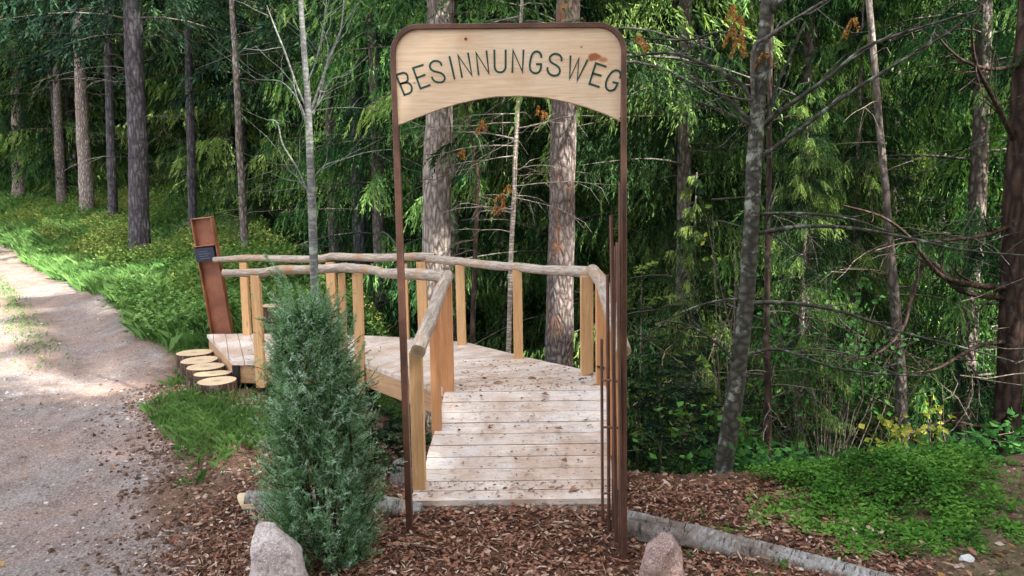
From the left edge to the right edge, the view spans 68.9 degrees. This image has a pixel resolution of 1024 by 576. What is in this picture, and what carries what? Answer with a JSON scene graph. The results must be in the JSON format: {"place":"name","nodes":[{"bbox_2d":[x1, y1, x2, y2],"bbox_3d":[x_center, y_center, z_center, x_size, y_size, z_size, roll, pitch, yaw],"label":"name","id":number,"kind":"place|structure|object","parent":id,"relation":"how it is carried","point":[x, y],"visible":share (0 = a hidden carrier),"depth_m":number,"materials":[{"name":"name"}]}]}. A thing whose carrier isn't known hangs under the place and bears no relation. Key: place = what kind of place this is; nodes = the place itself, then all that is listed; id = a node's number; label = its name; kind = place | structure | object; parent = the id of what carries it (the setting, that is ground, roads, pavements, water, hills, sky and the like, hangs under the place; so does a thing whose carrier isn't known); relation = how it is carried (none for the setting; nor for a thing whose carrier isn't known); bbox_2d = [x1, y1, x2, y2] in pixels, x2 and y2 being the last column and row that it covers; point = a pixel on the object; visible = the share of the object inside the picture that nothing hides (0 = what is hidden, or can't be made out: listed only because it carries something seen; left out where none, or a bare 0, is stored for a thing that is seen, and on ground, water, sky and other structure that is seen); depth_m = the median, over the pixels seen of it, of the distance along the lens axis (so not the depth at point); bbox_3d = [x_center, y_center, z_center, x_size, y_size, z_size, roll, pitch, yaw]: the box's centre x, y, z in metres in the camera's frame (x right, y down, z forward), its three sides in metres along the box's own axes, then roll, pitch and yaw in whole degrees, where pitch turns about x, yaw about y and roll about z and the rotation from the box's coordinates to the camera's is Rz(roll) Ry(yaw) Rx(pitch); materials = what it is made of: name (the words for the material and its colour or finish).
{"place":"outdoors","nodes":[
{"label":"outdoors","id":0,"kind":"place"},
{"bbox_2d":[0,275,75,377],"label":"road grass","id":1,"kind":"structure","parent":0,"point":[17,304],"depth_m":9.30,"materials":[{"name":"plant"}]},
{"bbox_2d":[0,244,204,575],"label":"forest road","id":2,"kind":"structure","parent":0,"point":[59,303],"depth_m":5.23,"materials":[{"name":"gravel"}]},
{"bbox_2d":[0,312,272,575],"bbox_3d":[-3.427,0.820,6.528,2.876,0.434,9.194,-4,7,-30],"label":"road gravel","id":3,"kind":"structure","parent":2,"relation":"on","point":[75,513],"depth_m":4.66,"materials":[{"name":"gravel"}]},
{"bbox_2d":[0,78,744,391],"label":"hillside","id":4,"kind":"structure","parent":0,"point":[120,96],"depth_m":32.62,"materials":[{"name":"plant"}]},
{"bbox_2d":[0,17,74,151],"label":"spruce tree","id":5,"kind":"object","parent":4,"relation":"on","point":[3,78],"depth_m":29.01,"materials":[{"name":"green plant"}]},
{"bbox_2d":[5,77,104,130],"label":"spruce tree","id":6,"kind":"object","parent":4,"relation":"on","point":[47,105],"visible":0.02,"depth_m":31.40,"materials":[{"name":"green plant"}]},
{"bbox_2d":[0,9,162,175],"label":"spruce tree","id":7,"kind":"object","parent":4,"relation":"on","point":[67,107],"visible":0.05,"depth_m":28.11,"materials":[{"name":"green plant"}]},
{"bbox_2d":[48,18,197,142],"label":"spruce tree","id":8,"kind":"object","parent":4,"relation":"on","point":[99,112],"visible":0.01,"depth_m":30.32,"materials":[{"name":"green plant"}]},
{"bbox_2d":[120,49,221,124],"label":"spruce tree","id":9,"kind":"object","parent":4,"relation":"on","point":[169,109],"visible":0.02,"depth_m":31.58,"materials":[{"name":"green plant"}]},
{"bbox_2d":[115,0,264,162],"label":"spruce tree","id":10,"kind":"object","parent":4,"relation":"on","point":[147,108],"visible":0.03,"depth_m":27.73,"materials":[{"name":"green plant"}]},
{"bbox_2d":[0,223,1023,575],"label":"ground","id":11,"kind":"structure","parent":0,"point":[166,501],"depth_m":3.92,"materials":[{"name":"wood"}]},
{"bbox_2d":[0,0,77,185],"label":"spruce tree","id":12,"kind":"object","parent":11,"relation":"on","point":[69,117],"visible":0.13,"depth_m":26.04,"materials":[{"name":"green plant"}]},
{"bbox_2d":[0,0,103,196],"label":"spruce tree","id":13,"kind":"object","parent":11,"relation":"on","point":[21,187],"visible":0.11,"depth_m":25.41,"materials":[{"name":"green plant"}]},
{"bbox_2d":[0,0,165,203],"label":"spruce tree","id":14,"kind":"object","parent":11,"relation":"on","point":[59,157],"visible":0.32,"depth_m":23.43,"materials":[{"name":"green plant"}]},
{"bbox_2d":[0,0,169,199],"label":"spruce tree","id":15,"kind":"object","parent":11,"relation":"on","point":[25,149],"visible":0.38,"depth_m":24.63,"materials":[{"name":"green plant"}]},
{"bbox_2d":[1,0,198,211],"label":"spruce tree","id":16,"kind":"object","parent":11,"relation":"on","point":[85,178],"visible":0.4,"depth_m":21.54,"materials":[{"name":"green plant"}]},
{"bbox_2d":[0,0,205,215],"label":"spruce tree","id":17,"kind":"object","parent":11,"relation":"on","point":[109,108],"visible":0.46,"depth_m":19.41,"materials":[{"name":"green plant"}]},
{"bbox_2d":[0,0,263,253],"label":"spruce tree","id":18,"kind":"object","parent":11,"relation":"on","point":[139,230],"visible":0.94,"depth_m":14.57,"materials":[{"name":"green plant"}]},
{"bbox_2d":[92,0,278,196],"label":"spruce tree","id":19,"kind":"object","parent":11,"relation":"on","point":[178,133],"visible":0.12,"depth_m":25.33,"materials":[{"name":"green plant"}]},
{"bbox_2d":[75,0,306,229],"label":"spruce tree","id":20,"kind":"object","parent":11,"relation":"on","point":[191,146],"visible":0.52,"depth_m":17.67,"materials":[{"name":"green plant"}]},
{"bbox_2d":[175,349,213,373],"bbox_3d":[-3.019,0.726,7.112,0.362,0.227,0.367,-1,6,0],"label":"log step","id":21,"kind":"object","parent":11,"relation":"on","point":[182,355],"visible":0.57,"depth_m":7.02,"materials":[{"name":"beige wood"}]},
{"bbox_2d":[0,127,392,395],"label":"bank grass","id":22,"kind":"structure","parent":11,"relation":"on","point":[78,272],"depth_m":15.26,"materials":[{"name":"plant"}]},
{"bbox_2d":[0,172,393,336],"bbox_3d":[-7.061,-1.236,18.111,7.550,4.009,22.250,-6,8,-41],"label":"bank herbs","id":23,"kind":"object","parent":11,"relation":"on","point":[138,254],"visible":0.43,"depth_m":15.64,"materials":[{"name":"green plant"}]},
{"bbox_2d":[180,356,218,382],"bbox_3d":[-2.788,0.755,6.676,0.332,0.237,0.347,-1,6,0],"label":"log step","id":24,"kind":"object","parent":11,"relation":"on","point":[185,363],"visible":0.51,"depth_m":6.61,"materials":[{"name":"beige wood"}]},
{"bbox_2d":[186,363,224,386],"bbox_3d":[-2.627,0.772,6.415,0.338,0.202,0.350,-1,6,0],"label":"log step","id":25,"kind":"object","parent":11,"relation":"on","point":[191,370],"visible":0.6,"depth_m":6.32,"materials":[{"name":"beige wood"}]},
{"bbox_2d":[190,216,233,337],"bbox_3d":[-2.955,0.149,7.474,0.366,1.728,0.203,-1,6,0],"label":"information post","id":26,"kind":"object","parent":11,"relation":"on","point":[206,246],"visible":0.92,"depth_m":7.44,"materials":[{"name":"metal"}]},
{"bbox_2d":[193,370,231,388],"bbox_3d":[-2.478,0.788,6.178,0.323,0.182,0.341,-1,6,0],"label":"log step","id":27,"kind":"object","parent":11,"relation":"on","point":[198,376],"visible":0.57,"depth_m":6.11,"materials":[{"name":"beige wood"}]},
{"bbox_2d":[197,376,237,396],"bbox_3d":[-2.330,0.804,5.904,0.317,0.150,0.324,-1,6,0],"label":"log step","id":28,"kind":"object","parent":11,"relation":"on","point":[225,383],"visible":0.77,"depth_m":5.83,"materials":[{"name":"beige wood"}]},
{"bbox_2d":[146,0,304,213],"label":"spruce tree","id":29,"kind":"object","parent":11,"relation":"on","point":[230,130],"visible":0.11,"depth_m":23.23,"materials":[{"name":"green plant"}]},
{"bbox_2d":[123,0,348,243],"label":"spruce tree","id":30,"kind":"object","parent":11,"relation":"on","point":[215,144],"visible":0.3,"depth_m":20.29,"materials":[{"name":"green plant"}]},
{"bbox_2d":[179,0,292,254],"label":"spruce tree","id":31,"kind":"object","parent":11,"relation":"on","point":[243,222],"visible":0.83,"depth_m":11.77,"materials":[{"name":"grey plant"}]},
{"bbox_2d":[97,243,385,344],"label":"bank ferns","id":32,"kind":"object","parent":11,"relation":"on","point":[193,307],"visible":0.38,"depth_m":8.92,"materials":[{"name":"green plant"}]},
{"bbox_2d":[216,6,322,241],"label":"spruce tree","id":33,"kind":"object","parent":11,"relation":"on","point":[267,212],"depth_m":26.27,"materials":[{"name":"green plant"}]},
{"bbox_2d":[136,332,410,488],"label":"verge grass","id":34,"kind":"structure","parent":11,"relation":"on","point":[181,412],"depth_m":5.27,"materials":[{"name":"plant"}]},
{"bbox_2d":[263,303,286,333],"bbox_3d":[-2.449,0.428,7.774,0.363,0.501,0.377,-1,6,0],"label":"tree stump","id":35,"kind":"object","parent":11,"relation":"on","point":[266,314],"visible":0.12,"depth_m":7.60,"materials":[{"name":"brown wood"}]},
{"bbox_2d":[249,521,307,575],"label":"boulder","id":36,"kind":"object","parent":11,"relation":"on","point":[275,550],"visible":1,"depth_m":3.15,"materials":[{"name":"grey stone"}]},
{"bbox_2d":[198,0,423,320],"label":"spruce tree","id":37,"kind":"object","parent":11,"relation":"on","point":[270,182],"visible":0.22,"depth_m":14.83,"materials":[{"name":"green plant"}]},
{"bbox_2d":[213,0,418,486],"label":"bare sapling","id":38,"kind":"object","parent":11,"relation":"on","point":[309,188],"visible":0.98,"depth_m":4.26,"materials":[{"name":"grey plant"}]},
{"bbox_2d":[232,253,407,575],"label":"juniper bush","id":39,"kind":"object","parent":11,"relation":"on","point":[310,323],"visible":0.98,"depth_m":3.39,"materials":[{"name":"green plant"}]},
{"bbox_2d":[237,489,423,516],"bbox_3d":[-0.996,1.196,4.125,1.021,0.173,0.195,-1,6,2],"label":"fallen log","id":40,"kind":"object","parent":11,"relation":"on","point":[244,501],"visible":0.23,"depth_m":4.06,"materials":[{"name":"grey wood"}]},
{"bbox_2d":[169,0,494,302],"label":"spruce tree","id":41,"kind":"object","parent":11,"relation":"on","point":[247,44],"visible":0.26,"depth_m":13.48,"materials":[{"name":"green plant"}]},
{"bbox_2d":[244,6,419,263],"bbox_3d":[-5.341,-8.965,22.398,6.957,19.778,6.887,0,6,7],"label":"spruce tree","id":42,"kind":"object","parent":11,"relation":"on","point":[292,231],"visible":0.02,"depth_m":22.28,"materials":[{"name":"green plant"}]},
{"bbox_2d":[258,29,412,264],"bbox_3d":[-6.194,-8.134,25.415,5.263,17.401,5.717,-3,7,-23],"label":"spruce tree","id":43,"kind":"object","parent":11,"relation":"on","point":[291,162],"depth_m":24.63,"materials":[{"name":"green plant"}]},
{"bbox_2d":[270,0,465,281],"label":"spruce tree","id":44,"kind":"object","parent":11,"relation":"on","point":[349,250],"visible":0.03,"depth_m":19.68,"materials":[{"name":"green plant"}]},
{"bbox_2d":[270,0,471,315],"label":"spruce tree","id":45,"kind":"object","parent":11,"relation":"on","point":[319,133],"visible":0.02,"depth_m":17.72,"materials":[{"name":"green plant"}]},
{"bbox_2d":[333,405,431,476],"bbox_3d":[-0.856,1.072,4.734,0.724,0.587,0.726,3,7,30],"label":"shrub","id":46,"kind":"object","parent":11,"relation":"on","point":[382,434],"visible":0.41,"depth_m":4.65,"materials":[{"name":"plant"}]},
{"bbox_2d":[253,0,529,337],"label":"spruce tree","id":47,"kind":"object","parent":11,"relation":"on","point":[378,187],"visible":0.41,"depth_m":12.47,"materials":[{"name":"green plant"}]},
{"bbox_2d":[389,457,412,485],"bbox_3d":[-0.665,1.143,4.572,0.198,0.214,0.189,-1,6,0],"label":"stone","id":48,"kind":"object","parent":11,"relation":"on","point":[398,478],"visible":0.34,"depth_m":4.52,"materials":[{"name":"stone"}]},
{"bbox_2d":[207,252,631,509],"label":"timber walkway","id":49,"kind":"structure","parent":11,"relation":"on","point":[437,355],"depth_m":4.91,"materials":[{"name":"brown wood"}]},
{"bbox_2d":[412,360,611,498],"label":"bark crumbs","id":50,"kind":"object","parent":49,"relation":"on","point":[565,459],"visible":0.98,"depth_m":4.61,"materials":[{"name":"wood"}]},
{"bbox_2d":[390,2,512,340],"bbox_3d":[-1.778,-4.040,22.083,5.058,15.394,4.656,-3,7,-22],"label":"spruce tree","id":51,"kind":"object","parent":11,"relation":"on","point":[414,233],"depth_m":21.62,"materials":[{"name":"green plant"}]},
{"bbox_2d":[321,0,589,352],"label":"spruce tree","id":52,"kind":"object","parent":11,"relation":"on","point":[456,220],"visible":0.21,"depth_m":11.85,"materials":[{"name":"green plant"}]},
{"bbox_2d":[253,0,686,443],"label":"spruce tree","id":53,"kind":"object","parent":11,"relation":"on","point":[436,233],"visible":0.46,"depth_m":8.38,"materials":[{"name":"green plant"}]},
{"bbox_2d":[402,102,547,343],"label":"young tree","id":54,"kind":"object","parent":11,"relation":"on","point":[474,283],"visible":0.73,"depth_m":7.58,"materials":[{"name":"plant"}]},
{"bbox_2d":[386,7,593,366],"bbox_3d":[-1.006,-3.638,17.550,6.223,18.941,5.729,2,7,25],"label":"spruce tree","id":55,"kind":"object","parent":11,"relation":"on","point":[415,235],"visible":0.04,"depth_m":17.15,"materials":[{"name":"green plant"}]},
{"bbox_2d":[386,0,613,352],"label":"spruce tree","id":56,"kind":"object","parent":11,"relation":"on","point":[511,249],"visible":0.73,"depth_m":7.19,"materials":[{"name":"green plant"}]},
{"bbox_2d":[0,372,1015,575],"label":"fallen leaves","id":57,"kind":"object","parent":11,"relation":"on","point":[751,484],"visible":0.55,"depth_m":3.94,"materials":[{"name":"plant"}]},
{"bbox_2d":[390,22,626,559],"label":"entrance gate","id":58,"kind":"structure","parent":11,"relation":"on","point":[435,67],"depth_m":3.60,"materials":[{"name":"wood"}]},
{"bbox_2d":[3,382,1023,575],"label":"soil crumbs","id":59,"kind":"object","parent":11,"relation":"on","point":[208,500],"visible":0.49,"depth_m":4.24,"materials":[{"name":"soil"}]},
{"bbox_2d":[457,0,585,360],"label":"spruce tree","id":60,"kind":"object","parent":11,"relation":"on","point":[500,309],"visible":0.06,"depth_m":14.44,"materials":[{"name":"green plant"}]},
{"bbox_2d":[492,0,631,408],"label":"spruce tree","id":61,"kind":"object","parent":11,"relation":"on","point":[529,324],"visible":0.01,"depth_m":19.30,"materials":[{"name":"green plant"}]},
{"bbox_2d":[411,0,714,472],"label":"spruce tree","id":62,"kind":"object","parent":11,"relation":"on","point":[540,190],"visible":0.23,"depth_m":10.88,"materials":[{"name":"green plant"}]},
{"bbox_2d":[524,12,627,369],"bbox_3d":[1.950,-2.772,23.717,5.041,15.342,4.640,-2,6,-12],"label":"spruce tree","id":63,"kind":"object","parent":11,"relation":"on","point":[540,279],"visible":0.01,"depth_m":23.91,"materials":[{"name":"green plant"}]},
{"bbox_2d":[343,0,848,366],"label":"spruce tree","id":64,"kind":"object","parent":11,"relation":"on","point":[559,330],"visible":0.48,"depth_m":7.49,"materials":[{"name":"green plant"}]},
{"bbox_2d":[513,0,734,469],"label":"spruce tree","id":65,"kind":"object","parent":11,"relation":"on","point":[586,121],"depth_m":13.09,"materials":[{"name":"green plant"}]},
{"bbox_2d":[524,0,752,456],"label":"spruce tree","id":66,"kind":"object","parent":11,"relation":"on","point":[693,22],"visible":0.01,"depth_m":15.84,"materials":[{"name":"green plant"}]},
{"bbox_2d":[579,260,698,468],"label":"young spruce","id":67,"kind":"object","parent":11,"relation":"on","point":[641,315],"visible":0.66,"depth_m":5.18,"materials":[{"name":"green plant"}]},
{"bbox_2d":[272,242,1023,474],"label":"slope undergrowth","id":68,"kind":"object","parent":11,"relation":"on","point":[742,457],"visible":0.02,"depth_m":5.11,"materials":[{"name":"green plant"}]},
{"bbox_2d":[275,278,1023,472],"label":"dry brushwood","id":69,"kind":"object","parent":11,"relation":"on","point":[901,340],"visible":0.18,"depth_m":6.32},
{"bbox_2d":[579,0,732,440],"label":"spruce tree","id":70,"kind":"object","parent":11,"relation":"on","point":[667,218],"visible":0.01,"depth_m":19.37,"materials":[{"name":"green plant"}]},
{"bbox_2d":[638,532,684,575],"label":"boulder","id":71,"kind":"object","parent":11,"relation":"on","point":[663,555],"visible":1,"depth_m":3.29,"materials":[{"name":"pink stone"}]},
{"bbox_2d":[627,350,754,474],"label":"young spruce","id":72,"kind":"object","parent":11,"relation":"on","point":[651,430],"visible":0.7,"depth_m":5.12,"materials":[{"name":"green plant"}]},
{"bbox_2d":[629,355,753,474],"bbox_3d":[1.293,1.098,5.559,0.900,1.322,0.489,-1,6,0],"label":"broadleaf shrub","id":73,"kind":"object","parent":11,"relation":"on","point":[681,407],"visible":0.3,"depth_m":5.54,"materials":[{"name":"green plant"}]},
{"bbox_2d":[512,0,871,471],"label":"spruce tree","id":74,"kind":"object","parent":11,"relation":"on","point":[684,163],"visible":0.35,"depth_m":8.65,"materials":[{"name":"green plant"}]},
{"bbox_2d":[529,0,861,470],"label":"spruce tree","id":75,"kind":"object","parent":11,"relation":"on","point":[675,4],"visible":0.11,"depth_m":10.46,"materials":[{"name":"green plant"}]},
{"bbox_2d":[644,172,748,473],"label":"spruce tree","id":76,"kind":"object","parent":11,"relation":"on","point":[688,242],"visible":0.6,"depth_m":7.09,"materials":[{"name":"green plant"}]},
{"bbox_2d":[658,0,763,436],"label":"spruce tree","id":77,"kind":"object","parent":11,"relation":"on","point":[717,143],"depth_m":21.74,"materials":[{"name":"green plant"}]},
{"bbox_2d":[701,204,741,470],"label":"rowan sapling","id":78,"kind":"object","parent":11,"relation":"on","point":[714,261],"visible":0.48,"depth_m":5.03,"materials":[{"name":"green plant"}]},
{"bbox_2d":[681,0,832,468],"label":"pine tree","id":79,"kind":"object","parent":11,"relation":"on","point":[768,416],"visible":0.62,"depth_m":5.92,"materials":[{"name":"brown plant"}]},
{"bbox_2d":[627,510,894,575],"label":"fallen log","id":80,"kind":"object","parent":11,"relation":"on","point":[644,527],"visible":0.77,"depth_m":3.61,"materials":[{"name":"grey wood"}]},
{"bbox_2d":[726,78,876,468],"bbox_3d":[2.510,0.272,6.565,1.363,4.140,1.357,-1,6,-4],"label":"spruce tree","id":81,"kind":"object","parent":11,"relation":"on","point":[812,103],"visible":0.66,"depth_m":6.40,"materials":[{"name":"green plant"}]},
{"bbox_2d":[627,0,984,472],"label":"spruce tree","id":82,"kind":"object","parent":11,"relation":"on","point":[809,37],"visible":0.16,"depth_m":8.92,"materials":[{"name":"green plant"}]},
{"bbox_2d":[711,5,904,446],"bbox_3d":[5.925,-1.736,15.147,4.942,14.049,4.892,-5,7,-33],"label":"spruce tree","id":83,"kind":"object","parent":11,"relation":"on","point":[788,89],"visible":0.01,"depth_m":14.72,"materials":[{"name":"green plant"}]},
{"bbox_2d":[608,0,1023,473],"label":"sloping tree","id":84,"kind":"object","parent":11,"relation":"on","point":[756,122],"visible":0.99,"depth_m":4.46,"materials":[{"name":"grey plant"}]},
{"bbox_2d":[718,272,920,461],"bbox_3d":[2.656,0.932,6.348,1.639,2.158,0.977,-1,6,0],"label":"broadleaf shrub","id":85,"kind":"object","parent":11,"relation":"on","point":[853,386],"visible":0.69,"depth_m":6.27,"materials":[{"name":"green plant"}]},
{"bbox_2d":[703,0,952,456],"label":"spruce tree","id":86,"kind":"object","parent":11,"relation":"on","point":[860,203],"visible":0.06,"depth_m":11.14,"materials":[{"name":"green plant"}]},
{"bbox_2d":[757,19,917,451],"bbox_3d":[7.681,-1.575,17.721,4.481,14.382,4.905,5,8,43],"label":"spruce tree","id":87,"kind":"object","parent":11,"relation":"on","point":[834,327],"depth_m":17.73,"materials":[{"name":"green plant"}]},
{"bbox_2d":[677,486,1023,575],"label":"ground cover plants","id":88,"kind":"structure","parent":11,"relation":"on","point":[783,563],"depth_m":3.86,"materials":[{"name":"plant"}]},
{"bbox_2d":[758,0,950,455],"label":"spruce tree","id":89,"kind":"object","parent":11,"relation":"on","point":[849,177],"visible":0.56,"depth_m":7.38,"materials":[{"name":"green plant"}]},
{"bbox_2d":[706,438,1023,560],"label":"ground cover","id":90,"kind":"object","parent":11,"relation":"on","point":[955,511],"visible":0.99,"depth_m":4.06,"materials":[{"name":"green plant"}]},
{"bbox_2d":[746,0,999,454],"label":"spruce tree","id":91,"kind":"object","parent":11,"relation":"on","point":[919,152],"visible":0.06,"depth_m":12.18,"materials":[{"name":"green plant"}]},
{"bbox_2d":[759,0,1008,452],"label":"young tree","id":92,"kind":"object","parent":11,"relation":"on","point":[895,306],"visible":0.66,"depth_m":6.75,"materials":[{"name":"plant"}]},
{"bbox_2d":[772,0,1023,455],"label":"spruce tree","id":93,"kind":"object","parent":11,"relation":"on","point":[978,177],"visible":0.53,"depth_m":8.22,"materials":[{"name":"green plant"}]},
{"bbox_2d":[859,408,955,458],"bbox_3d":[2.936,1.270,5.575,0.810,0.790,0.458,-1,6,0],"label":"hazel shrub","id":94,"kind":"object","parent":11,"relation":"on","point":[887,424],"visible":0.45,"depth_m":5.50,"materials":[{"name":"yellow plant"}]},
{"bbox_2d":[809,0,1023,456],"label":"pine tree","id":95,"kind":"object","parent":11,"relation":"on","point":[1010,298],"visible":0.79,"depth_m":6.51,"materials":[{"name":"brown plant"}]},
{"bbox_2d":[835,0,1015,445],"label":"spruce tree","id":96,"kind":"object","parent":11,"relation":"on","point":[929,269],"visible":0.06,"depth_m":15.05,"materials":[{"name":"green plant"}]},
{"bbox_2d":[915,395,950,445],"bbox_3d":[3.237,1.244,5.737,0.267,0.884,0.278,-5,7,-33],"label":"hazel shrub","id":97,"kind":"object","parent":11,"relation":"on","point":[924,431],"visible":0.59,"depth_m":5.70,"materials":[{"name":"yellow plant"}]},
{"bbox_2d":[856,0,1011,438],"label":"spruce tree","id":98,"kind":"object","parent":11,"relation":"on","point":[951,193],"visible":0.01,"depth_m":18.93,"materials":[{"name":"green plant"}]},
{"bbox_2d":[854,0,1023,444],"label":"spruce tree","id":99,"kind":"object","parent":11,"relation":"on","point":[994,145],"visible":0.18,"depth_m":10.19,"materials":[{"name":"green plant"}]},
{"bbox_2d":[959,554,974,561],"bbox_3d":[2.111,1.254,3.462,0.073,0.038,0.038,-1,6,0],"label":"pebble","id":100,"kind":"object","parent":11,"relation":"on","point":[967,558],"visible":0.99,"depth_m":3.46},
{"bbox_2d":[912,39,1023,429],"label":"spruce tree","id":101,"kind":"object","parent":11,"relation":"on","point":[994,353],"visible":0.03,"depth_m":12.32,"materials":[{"name":"green plant"}]},
{"bbox_2d":[914,0,1023,455],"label":"spruce tree","id":102,"kind":"object","parent":11,"relation":"on","point":[1005,75],"visible":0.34,"depth_m":7.21,"materials":[{"name":"green plant"}]},
{"bbox_2d":[922,0,1015,405],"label":"spruce tree","id":103,"kind":"object","parent":11,"relation":"on","point":[1009,4],"depth_m":20.60,"materials":[{"name":"green plant"}]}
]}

